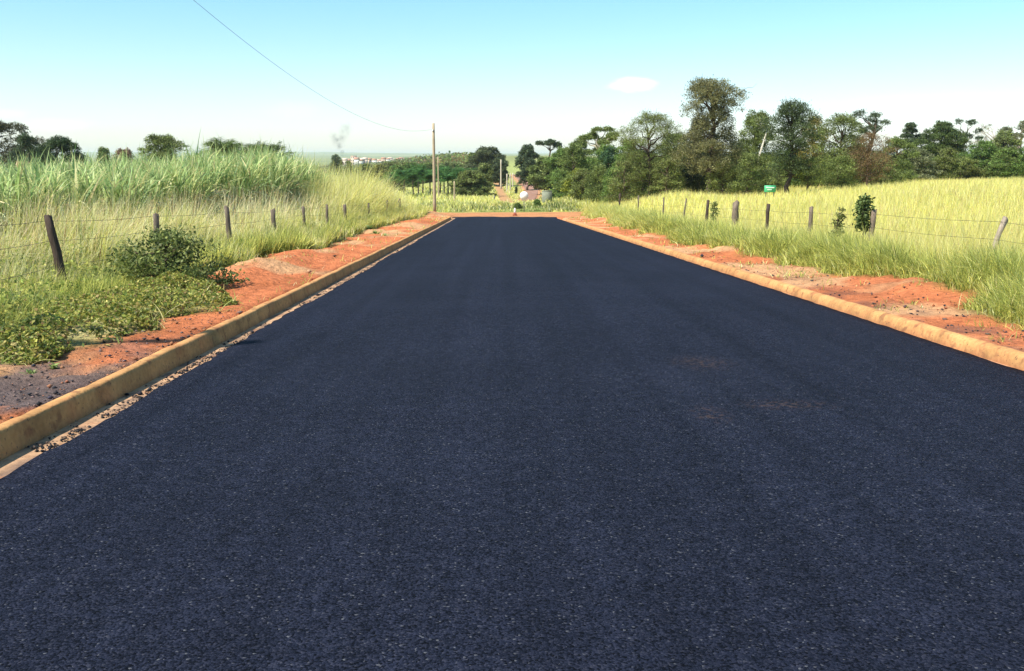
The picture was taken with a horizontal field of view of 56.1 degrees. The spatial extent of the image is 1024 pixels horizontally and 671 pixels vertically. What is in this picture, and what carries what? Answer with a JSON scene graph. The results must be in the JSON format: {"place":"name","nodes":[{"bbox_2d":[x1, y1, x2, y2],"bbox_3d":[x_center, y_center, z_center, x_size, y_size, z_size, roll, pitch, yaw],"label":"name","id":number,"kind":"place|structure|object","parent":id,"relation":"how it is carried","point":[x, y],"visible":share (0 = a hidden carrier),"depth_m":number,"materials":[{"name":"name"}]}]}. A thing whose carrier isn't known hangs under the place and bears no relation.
{"place":"outdoors","nodes":[
{"label":"outdoors","id":0,"kind":"place"},
{"bbox_2d":[0,216,1023,670],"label":"road","id":1,"kind":"structure","parent":0,"point":[504,444],"depth_m":4.92,"materials":[{"name":"asphalt"}]},
{"bbox_2d":[0,218,454,478],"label":"gutter","id":2,"kind":"object","parent":1,"relation":"on","point":[10,464],"visible":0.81,"depth_m":7.38,"materials":[{"name":"concrete"}]},
{"bbox_2d":[0,152,1023,423],"bbox_3d":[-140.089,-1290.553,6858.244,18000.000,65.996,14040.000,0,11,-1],"label":"terrain","id":3,"kind":"structure","parent":0,"point":[268,278],"depth_m":13.84,"materials":[{"name":"soil"}]},
{"bbox_2d":[6,132,45,167],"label":"broadleaf tree","id":4,"kind":"object","parent":3,"relation":"on","point":[21,137],"visible":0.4,"depth_m":104.46,"materials":[{"name":"green plant"}]},
{"bbox_2d":[0,120,54,165],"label":"broadleaf tree","id":5,"kind":"object","parent":3,"relation":"on","point":[4,126],"visible":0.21,"depth_m":113.83,"materials":[{"name":"green plant"}]},
{"bbox_2d":[32,134,91,168],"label":"broadleaf tree","id":6,"kind":"object","parent":3,"relation":"on","point":[59,142],"visible":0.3,"depth_m":108.48,"materials":[{"name":"green plant"}]},
{"bbox_2d":[0,226,155,313],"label":"roadside weeds","id":7,"kind":"object","parent":3,"relation":"on","point":[5,293],"visible":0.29,"depth_m":13.35,"materials":[{"name":"green plant"}]},
{"bbox_2d":[96,146,111,167],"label":"broadleaf tree","id":8,"kind":"object","parent":3,"relation":"on","point":[103,151],"visible":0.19,"depth_m":145.77,"materials":[{"name":"green plant"}]},
{"bbox_2d":[0,265,242,369],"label":"creeping weeds","id":9,"kind":"object","parent":3,"relation":"on","point":[39,327],"visible":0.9,"depth_m":10.57,"materials":[{"name":"green plant"}]},
{"bbox_2d":[111,146,136,164],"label":"brown bush","id":10,"kind":"object","parent":3,"relation":"on","point":[119,151],"visible":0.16,"depth_m":145.96,"materials":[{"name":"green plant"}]},
{"bbox_2d":[137,133,188,164],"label":"broadleaf tree","id":11,"kind":"object","parent":3,"relation":"on","point":[165,142],"visible":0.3,"depth_m":104.38,"materials":[{"name":"green plant"}]},
{"bbox_2d":[0,130,335,250],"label":"sugar cane","id":12,"kind":"object","parent":3,"relation":"on","point":[259,171],"visible":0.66,"depth_m":27.35,"materials":[{"name":"green plant"}]},
{"bbox_2d":[87,218,249,288],"bbox_3d":[-5.285,-1.156,14.839,2.309,1.232,1.924,0,11,-1],"label":"shrub","id":13,"kind":"object","parent":3,"relation":"on","point":[147,262],"visible":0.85,"depth_m":14.65,"materials":[{"name":"green plant"}]},
{"bbox_2d":[0,198,400,280],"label":"wire fence","id":14,"kind":"object","parent":3,"relation":"on","point":[54,242],"visible":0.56,"depth_m":14.84,"materials":[{"name":"brown wood"}]},
{"bbox_2d":[0,150,432,336],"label":"tall dry grass","id":15,"kind":"structure","parent":3,"relation":"on","point":[255,238],"depth_m":21.51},
{"bbox_2d":[192,136,246,158],"bbox_3d":[-18.416,-9.841,60.707,4.020,5.492,3.094,10,14,42],"label":"palm","id":16,"kind":"object","parent":3,"relation":"on","point":[219,143],"visible":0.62,"depth_m":60.22,"materials":[{"name":"green plant"}]},
{"bbox_2d":[0,216,450,460],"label":"kerb","id":17,"kind":"structure","parent":3,"relation":"on","point":[29,428],"depth_m":7.94,"materials":[{"name":"concrete"}]},
{"bbox_2d":[228,140,271,157],"bbox_3d":[-16.954,-10.130,63.046,3.450,5.295,3.308,0,11,-1],"label":"palm","id":18,"kind":"object","parent":3,"relation":"on","point":[253,145],"visible":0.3,"depth_m":62.20,"materials":[{"name":"green plant"}]},
{"bbox_2d":[255,140,293,157],"bbox_3d":[-16.184,-10.459,64.984,3.664,5.381,3.345,0,11,-1],"label":"palm","id":19,"kind":"object","parent":3,"relation":"on","point":[276,147],"visible":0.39,"depth_m":64.65,"materials":[{"name":"green plant"}]},
{"bbox_2d":[329,154,343,178],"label":"broadleaf tree","id":20,"kind":"object","parent":3,"relation":"on","point":[337,158],"visible":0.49,"depth_m":322.84,"materials":[{"name":"green plant"}]},
{"bbox_2d":[352,163,372,180],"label":"broadleaf tree","id":21,"kind":"object","parent":3,"relation":"on","point":[363,166],"visible":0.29,"depth_m":293.53,"materials":[{"name":"green plant"}]},
{"bbox_2d":[366,163,389,183],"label":"broadleaf tree","id":22,"kind":"object","parent":3,"relation":"on","point":[379,167],"visible":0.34,"depth_m":244.56,"materials":[{"name":"green plant"}]},
{"bbox_2d":[308,151,468,176],"bbox_3d":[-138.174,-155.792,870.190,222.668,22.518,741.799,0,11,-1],"label":"wood","id":23,"kind":"object","parent":3,"relation":"on","point":[456,157],"visible":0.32,"depth_m":565.99,"materials":[{"name":"green plant"}]},
{"bbox_2d":[383,164,409,190],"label":"broadleaf tree","id":24,"kind":"object","parent":3,"relation":"on","point":[395,167],"visible":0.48,"depth_m":210.70,"materials":[{"name":"green plant"}]},
{"bbox_2d":[389,169,418,193],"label":"palm","id":25,"kind":"object","parent":3,"relation":"on","point":[398,171],"visible":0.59,"depth_m":176.53,"materials":[{"name":"green plant"}]},
{"bbox_2d":[398,169,421,194],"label":"palm","id":26,"kind":"object","parent":3,"relation":"on","point":[410,177],"visible":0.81,"depth_m":174.88,"materials":[{"name":"green plant"}]},
{"bbox_2d":[403,162,426,188],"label":"broadleaf tree","id":27,"kind":"object","parent":3,"relation":"on","point":[408,165],"visible":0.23,"depth_m":235.25,"materials":[{"name":"green plant"}]},
{"bbox_2d":[404,164,430,192],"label":"palm","id":28,"kind":"object","parent":3,"relation":"on","point":[417,166],"visible":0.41,"depth_m":187.49,"materials":[{"name":"green plant"}]},
{"bbox_2d":[407,166,432,193],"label":"palm","id":29,"kind":"object","parent":3,"relation":"on","point":[419,171],"visible":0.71,"depth_m":172.74,"materials":[{"name":"green plant"}]},
{"bbox_2d":[419,162,437,182],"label":"broadleaf tree","id":30,"kind":"object","parent":3,"relation":"on","point":[429,165],"visible":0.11,"depth_m":274.39,"materials":[{"name":"green plant"}]},
{"bbox_2d":[416,169,441,193],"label":"palm","id":31,"kind":"object","parent":3,"relation":"on","point":[428,176],"visible":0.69,"depth_m":172.13,"materials":[{"name":"green plant"}]},
{"bbox_2d":[432,123,435,211],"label":"utility pole","id":32,"kind":"object","parent":3,"relation":"on","point":[434,168],"visible":0.94,"depth_m":73.23,"materials":[{"name":"brown wood"}]},
{"bbox_2d":[432,167,455,194],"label":"palm","id":33,"kind":"object","parent":3,"relation":"on","point":[446,171],"visible":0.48,"depth_m":169.22,"materials":[{"name":"green plant"}]},
{"bbox_2d":[432,172,457,195],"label":"palm","id":34,"kind":"object","parent":3,"relation":"on","point":[447,177],"visible":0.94,"depth_m":162.21,"materials":[{"name":"green plant"}]},
{"bbox_2d":[437,161,463,177],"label":"broadleaf tree","id":35,"kind":"object","parent":3,"relation":"on","point":[454,164],"visible":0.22,"depth_m":283.91,"materials":[{"name":"green plant"}]},
{"bbox_2d":[446,169,496,195],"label":"broadleaf tree","id":36,"kind":"object","parent":3,"relation":"on","point":[468,181],"visible":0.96,"depth_m":154.36,"materials":[{"name":"green plant"}]},
{"bbox_2d":[463,145,508,182],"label":"broadleaf tree","id":37,"kind":"object","parent":3,"relation":"on","point":[488,155],"visible":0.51,"depth_m":226.75,"materials":[{"name":"green plant"}]},
{"bbox_2d":[477,162,494,189],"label":"tree","id":38,"kind":"object","parent":3,"relation":"on","point":[485,169],"visible":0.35,"depth_m":162.19,"materials":[{"name":"green plant"}]},
{"bbox_2d":[388,182,598,211],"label":"meadow grass","id":39,"kind":"structure","parent":3,"relation":"on","point":[464,203],"depth_m":103.08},
{"bbox_2d":[490,156,509,186],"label":"broadleaf tree","id":40,"kind":"object","parent":3,"relation":"on","point":[496,165],"visible":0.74,"depth_m":223.88,"materials":[{"name":"green plant"}]},
{"bbox_2d":[0,219,1023,451],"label":"soil crumbs","id":41,"kind":"object","parent":3,"relation":"on","point":[39,403],"visible":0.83,"depth_m":8.71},
{"bbox_2d":[513,143,539,189],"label":"broadleaf tree","id":42,"kind":"object","parent":3,"relation":"on","point":[528,154],"visible":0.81,"depth_m":200.89,"materials":[{"name":"green plant"}]},
{"bbox_2d":[525,156,552,190],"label":"broadleaf tree","id":43,"kind":"object","parent":3,"relation":"on","point":[536,176],"visible":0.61,"depth_m":172.08,"materials":[{"name":"green plant"}]},
{"bbox_2d":[542,190,551,202],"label":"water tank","id":44,"kind":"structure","parent":3,"relation":"on","point":[546,194],"depth_m":110.91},
{"bbox_2d":[535,139,562,155],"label":"umbrella tree","id":45,"kind":"object","parent":3,"relation":"on","point":[549,143],"visible":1,"depth_m":210.58,"materials":[{"name":"green plant"}]},
{"bbox_2d":[542,146,566,185],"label":"broadleaf tree","id":46,"kind":"object","parent":3,"relation":"on","point":[551,163],"visible":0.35,"depth_m":165.02,"materials":[{"name":"green plant"}]},
{"bbox_2d":[546,171,567,198],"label":"shrub","id":47,"kind":"object","parent":3,"relation":"on","point":[555,176],"visible":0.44,"depth_m":128.08,"materials":[{"name":"green plant"}]},
{"bbox_2d":[555,142,591,198],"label":"broadleaf tree","id":48,"kind":"object","parent":3,"relation":"on","point":[574,154],"visible":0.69,"depth_m":110.30,"materials":[{"name":"green plant"}]},
{"bbox_2d":[560,166,594,196],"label":"lime shrub","id":49,"kind":"object","parent":3,"relation":"on","point":[565,187],"visible":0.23,"depth_m":110.38,"materials":[{"name":"green plant"}]},
{"bbox_2d":[563,138,593,170],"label":"broadleaf tree","id":50,"kind":"object","parent":3,"relation":"on","point":[586,152],"visible":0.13,"depth_m":146.76,"materials":[{"name":"green plant"}]},
{"bbox_2d":[564,167,596,201],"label":"shrub","id":51,"kind":"object","parent":3,"relation":"on","point":[578,185],"visible":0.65,"depth_m":102.33,"materials":[{"name":"green plant"}]},
{"bbox_2d":[165,197,1023,341],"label":"verge grass","id":52,"kind":"structure","parent":3,"relation":"on","point":[1000,276],"depth_m":17.95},
{"bbox_2d":[583,163,609,201],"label":"shrub","id":53,"kind":"object","parent":3,"relation":"on","point":[596,171],"visible":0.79,"depth_m":93.36,"materials":[{"name":"green plant"}]},
{"bbox_2d":[577,125,617,163],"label":"pale limbed tree","id":54,"kind":"object","parent":3,"relation":"on","point":[592,135],"visible":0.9,"depth_m":118.59,"materials":[{"name":"green plant"}]},
{"bbox_2d":[588,142,616,168],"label":"broadleaf tree","id":55,"kind":"object","parent":3,"relation":"on","point":[598,152],"visible":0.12,"depth_m":112.67,"materials":[{"name":"green plant"}]},
{"bbox_2d":[597,145,619,169],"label":"broadleaf tree","id":56,"kind":"object","parent":3,"relation":"on","point":[606,154],"visible":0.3,"depth_m":110.01,"materials":[{"name":"green plant"}]},
{"bbox_2d":[600,167,625,202],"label":"shrub","id":57,"kind":"object","parent":3,"relation":"on","point":[606,191],"visible":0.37,"depth_m":88.92,"materials":[{"name":"green plant"}]},
{"bbox_2d":[600,159,640,203],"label":"shrub","id":58,"kind":"object","parent":3,"relation":"on","point":[625,165],"visible":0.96,"depth_m":83.00,"materials":[{"name":"green plant"}]},
{"bbox_2d":[609,139,645,186],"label":"broadleaf tree","id":59,"kind":"object","parent":3,"relation":"on","point":[623,157],"visible":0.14,"depth_m":102.10,"materials":[{"name":"green plant"}]},
{"bbox_2d":[626,168,654,198],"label":"shrub","id":60,"kind":"object","parent":3,"relation":"on","point":[642,186],"visible":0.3,"depth_m":88.42,"materials":[{"name":"green plant"}]},
{"bbox_2d":[609,108,688,197],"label":"feathery tree","id":61,"kind":"object","parent":3,"relation":"on","point":[648,150],"visible":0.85,"depth_m":84.24,"materials":[{"name":"green plant"}]},
{"bbox_2d":[644,168,678,196],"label":"shrub","id":62,"kind":"object","parent":3,"relation":"on","point":[654,192],"visible":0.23,"depth_m":85.29,"materials":[{"name":"green plant"}]},
{"bbox_2d":[647,155,687,195],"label":"shrub","id":63,"kind":"object","parent":3,"relation":"on","point":[667,162],"visible":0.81,"depth_m":82.07,"materials":[{"name":"green plant"}]},
{"bbox_2d":[655,169,689,192],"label":"shrub","id":64,"kind":"object","parent":3,"relation":"on","point":[685,179],"visible":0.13,"depth_m":85.44,"materials":[{"name":"green plant"}]},
{"bbox_2d":[653,130,693,176],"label":"broadleaf tree","id":65,"kind":"object","parent":3,"relation":"on","point":[676,139],"visible":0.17,"depth_m":90.36,"materials":[{"name":"green plant"}]},
{"bbox_2d":[681,169,706,194],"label":"shrub","id":66,"kind":"object","parent":3,"relation":"on","point":[702,187],"visible":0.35,"depth_m":87.58,"materials":[{"name":"green plant"}]},
{"bbox_2d":[678,116,719,194],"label":"dark tree","id":67,"kind":"object","parent":3,"relation":"on","point":[695,178],"visible":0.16,"depth_m":86.66,"materials":[{"name":"green plant"}]},
{"bbox_2d":[669,73,752,194],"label":"tall tree","id":68,"kind":"object","parent":3,"relation":"on","point":[714,92],"visible":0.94,"depth_m":77.95,"materials":[{"name":"green plant"}]},
{"bbox_2d":[708,201,719,219],"bbox_3d":[7.645,-4.372,36.480,0.494,1.500,0.366,7,12,31],"label":"sapling","id":69,"kind":"object","parent":3,"relation":"on","point":[712,207],"visible":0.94,"depth_m":36.38,"materials":[{"name":"green plant"}]},
{"bbox_2d":[699,159,742,194],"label":"shrub","id":70,"kind":"object","parent":3,"relation":"on","point":[720,182],"visible":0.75,"depth_m":78.24,"materials":[{"name":"green plant"}]},
{"bbox_2d":[724,151,776,195],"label":"shrub","id":71,"kind":"object","parent":3,"relation":"on","point":[748,157],"visible":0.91,"depth_m":77.04,"materials":[{"name":"green plant"}]},
{"bbox_2d":[729,108,781,174],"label":"broadleaf tree","id":72,"kind":"object","parent":3,"relation":"on","point":[753,143],"visible":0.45,"depth_m":94.73,"materials":[{"name":"green plant"}]},
{"bbox_2d":[748,115,771,162],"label":"slender tree","id":73,"kind":"object","parent":3,"relation":"on","point":[757,120],"visible":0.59,"depth_m":88.53,"materials":[{"name":"white plant"}]},
{"bbox_2d":[754,167,785,190],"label":"shrub","id":74,"kind":"object","parent":3,"relation":"on","point":[780,183],"visible":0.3,"depth_m":84.14,"materials":[{"name":"green plant"}]},
{"bbox_2d":[764,185,775,196],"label":"notice board","id":75,"kind":"object","parent":3,"relation":"on","point":[769,188],"visible":0.87,"depth_m":65.63,"materials":[{"name":"green paint"}]},
{"bbox_2d":[755,96,824,193],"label":"dark tree","id":76,"kind":"object","parent":3,"relation":"on","point":[786,112],"visible":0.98,"depth_m":70.53,"materials":[{"name":"green plant"}]},
{"bbox_2d":[560,175,1023,261],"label":"pasture grass","id":77,"kind":"structure","parent":3,"relation":"on","point":[979,203],"depth_m":34.26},
{"bbox_2d":[566,218,1023,370],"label":"kerb","id":78,"kind":"structure","parent":3,"relation":"on","point":[1010,357],"depth_m":11.84,"materials":[{"name":"concrete"}]},
{"bbox_2d":[793,154,830,188],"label":"shrub","id":79,"kind":"object","parent":3,"relation":"on","point":[819,177],"visible":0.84,"depth_m":71.19,"materials":[{"name":"green plant"}]},
{"bbox_2d":[797,114,830,174],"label":"broadleaf tree","id":80,"kind":"object","parent":3,"relation":"on","point":[813,153],"visible":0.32,"depth_m":86.44,"materials":[{"name":"green plant"}]},
{"bbox_2d":[619,193,1021,248],"bbox_3d":[7.708,-4.528,38.091,0.611,3.158,51.939,0,11,-1],"label":"wire fence","id":81,"kind":"object","parent":3,"relation":"on","point":[735,217],"visible":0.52,"depth_m":25.59,"materials":[{"name":"brown wood"}]},
{"bbox_2d":[828,207,846,236],"bbox_3d":[7.392,-2.223,21.891,0.420,1.405,0.421,0,11,-1],"label":"sapling","id":82,"kind":"object","parent":3,"relation":"on","point":[838,223],"visible":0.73,"depth_m":21.81,"materials":[{"name":"green plant"}]},
{"bbox_2d":[817,154,860,190],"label":"shrub","id":83,"kind":"object","parent":3,"relation":"on","point":[837,166],"visible":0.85,"depth_m":75.04,"materials":[{"name":"green plant"}]},
{"bbox_2d":[809,111,871,184],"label":"broadleaf tree","id":84,"kind":"object","parent":3,"relation":"on","point":[843,137],"visible":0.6,"depth_m":78.40,"materials":[{"name":"green plant"}]},
{"bbox_2d":[848,193,875,242],"bbox_3d":[7.874,-2.359,21.715,0.554,1.718,0.540,0,11,-1],"label":"sapling","id":85,"kind":"object","parent":3,"relation":"on","point":[862,208],"visible":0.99,"depth_m":21.55,"materials":[{"name":"green plant"}]},
{"bbox_2d":[849,162,880,184],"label":"shrub","id":86,"kind":"object","parent":3,"relation":"on","point":[860,183],"visible":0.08,"depth_m":87.18,"materials":[{"name":"green plant"}]},
{"bbox_2d":[832,130,902,185],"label":"rust brown tree","id":87,"kind":"object","parent":3,"relation":"on","point":[868,154],"visible":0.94,"depth_m":76.85,"materials":[{"name":"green plant"}]},
{"bbox_2d":[851,108,890,183],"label":"wispy tree","id":88,"kind":"object","parent":3,"relation":"on","point":[874,128],"visible":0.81,"depth_m":86.44,"materials":[{"name":"green plant"}]},
{"bbox_2d":[868,165,905,184],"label":"shrub","id":89,"kind":"object","parent":3,"relation":"on","point":[897,177],"visible":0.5,"depth_m":87.31,"materials":[{"name":"green plant"}]},
{"bbox_2d":[871,135,919,181],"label":"broadleaf tree","id":90,"kind":"object","parent":3,"relation":"on","point":[902,165],"visible":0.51,"depth_m":98.32,"materials":[{"name":"green plant"}]},
{"bbox_2d":[895,122,925,154],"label":"tiered tree","id":91,"kind":"object","parent":3,"relation":"on","point":[909,129],"visible":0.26,"depth_m":139.84,"materials":[{"name":"green plant"}]},
{"bbox_2d":[899,147,946,180],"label":"shrub","id":92,"kind":"object","parent":3,"relation":"on","point":[922,161],"visible":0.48,"depth_m":109.97,"materials":[{"name":"green plant"}]},
{"bbox_2d":[911,120,972,157],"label":"dome tree","id":93,"kind":"object","parent":3,"relation":"on","point":[949,136],"visible":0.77,"depth_m":129.26,"materials":[{"name":"green plant"}]},
{"bbox_2d":[922,146,964,179],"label":"shrub","id":94,"kind":"object","parent":3,"relation":"on","point":[946,154],"visible":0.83,"depth_m":110.51,"materials":[{"name":"green plant"}]},
{"bbox_2d":[941,156,986,179],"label":"shrub","id":95,"kind":"object","parent":3,"relation":"on","point":[972,170],"visible":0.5,"depth_m":113.64,"materials":[{"name":"green plant"}]},
{"bbox_2d":[954,118,983,150],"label":"sparse tree","id":96,"kind":"object","parent":3,"relation":"on","point":[972,122],"visible":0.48,"depth_m":138.03,"materials":[{"name":"green plant"}]},
{"bbox_2d":[967,122,997,151],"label":"bare tree","id":97,"kind":"object","parent":3,"relation":"on","point":[986,137],"visible":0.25,"depth_m":148.43,"materials":[{"name":"green plant"}]},
{"bbox_2d":[966,139,1001,167],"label":"broadleaf tree","id":98,"kind":"object","parent":3,"relation":"on","point":[982,149],"visible":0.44,"depth_m":116.27,"materials":[{"name":"green plant"}]},
{"bbox_2d":[983,158,1017,179],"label":"shrub","id":99,"kind":"object","parent":3,"relation":"on","point":[999,160],"visible":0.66,"depth_m":113.88,"materials":[{"name":"green plant"}]},
{"bbox_2d":[980,146,1023,178],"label":"shrub","id":100,"kind":"object","parent":3,"relation":"on","point":[1010,154],"visible":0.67,"depth_m":114.12,"materials":[{"name":"green plant"}]},
{"bbox_2d":[991,129,1023,156],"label":"broadleaf tree","id":101,"kind":"object","parent":3,"relation":"on","point":[1002,136],"visible":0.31,"depth_m":128.13,"materials":[{"name":"green plant"}]},
{"bbox_2d":[996,120,1023,148],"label":"sparse tree","id":102,"kind":"object","parent":3,"relation":"on","point":[1020,135],"visible":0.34,"depth_m":132.60,"materials":[{"name":"green plant"}]},
{"bbox_2d":[1011,146,1023,174],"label":"shrub","id":103,"kind":"object","parent":3,"relation":"on","point":[1020,165],"visible":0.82,"depth_m":113.17,"materials":[{"name":"green plant"}]},
{"bbox_3d":[-11.139,-5.083,3.457,0.374,12.711,0.377,0,11,-1],"label":"utility pole","id":104,"kind":"object","parent":3,"relation":"on","visible":0},
{"bbox_2d":[195,1,432,130],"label":"overhead wire","id":105,"kind":"object","parent":104,"relation":"attached to","point":[290,75],"visible":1,"depth_m":37.37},
{"bbox_2d":[0,0,1023,153],"label":"sky","id":106,"kind":"structure","parent":0,"point":[507,75],"materials":[{"name":"blue"}]},
{"bbox_2d":[515,175,537,200],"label":"road","id":107,"kind":"structure","parent":0,"point":[532,194],"depth_m":188.22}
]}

